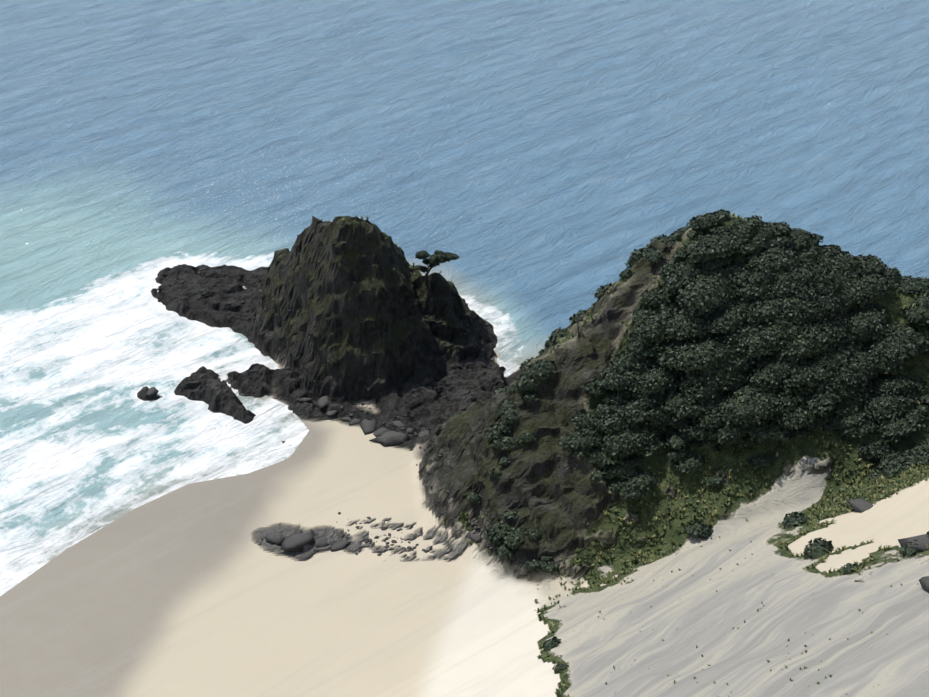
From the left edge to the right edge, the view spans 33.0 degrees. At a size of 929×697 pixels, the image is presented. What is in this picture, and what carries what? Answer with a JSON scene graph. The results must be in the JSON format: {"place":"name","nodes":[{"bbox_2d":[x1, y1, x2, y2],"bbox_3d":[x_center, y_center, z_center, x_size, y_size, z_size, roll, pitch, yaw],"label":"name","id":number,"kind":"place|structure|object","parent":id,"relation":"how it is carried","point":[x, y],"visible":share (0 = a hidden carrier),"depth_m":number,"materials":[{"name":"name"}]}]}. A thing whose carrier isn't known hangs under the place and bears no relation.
{"place":"outdoors","nodes":[
{"label":"outdoors","id":0,"kind":"place"},
{"bbox_2d":[0,0,928,595],"bbox_3d":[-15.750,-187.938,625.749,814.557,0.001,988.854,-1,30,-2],"label":"sea water","id":1,"kind":"structure","parent":0,"point":[542,168],"depth_m":377.34,"materials":[{"name":"blue liquid"}]},
{"bbox_2d":[0,216,928,696],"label":"terrain","id":2,"kind":"structure","parent":0,"point":[192,590],"depth_m":235.42,"materials":[{"name":"beige sand"}]},
{"bbox_2d":[181,267,525,565],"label":"rocks","id":3,"kind":"object","parent":2,"relation":"on","point":[367,540],"visible":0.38,"depth_m":248.92,"materials":[{"name":"grey stone"}]},
{"bbox_2d":[411,250,458,279],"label":"tree","id":4,"kind":"object","parent":2,"relation":"on","point":[437,258],"visible":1,"depth_m":288.00,"materials":[{"name":"green plant"}]},
{"bbox_2d":[145,387,928,592],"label":"rocks","id":5,"kind":"object","parent":2,"relation":"on","point":[298,542],"visible":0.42,"depth_m":245.46,"materials":[{"name":"grey stone"}]},
{"bbox_2d":[278,212,928,696],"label":"grass tussocks","id":6,"kind":"object","parent":2,"relation":"on","point":[876,482],"depth_m":232.72,"materials":[{"name":"green plant"}]},
{"bbox_2d":[450,227,928,673],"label":"shrubs","id":7,"kind":"object","parent":2,"relation":"on","point":[510,538],"visible":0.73,"depth_m":239.88,"materials":[{"name":"green plant"}]},
{"bbox_2d":[558,208,928,501],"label":"shrubs","id":8,"kind":"object","parent":2,"relation":"on","point":[764,344],"visible":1,"depth_m":239.97,"materials":[{"name":"green plant"}]}
]}

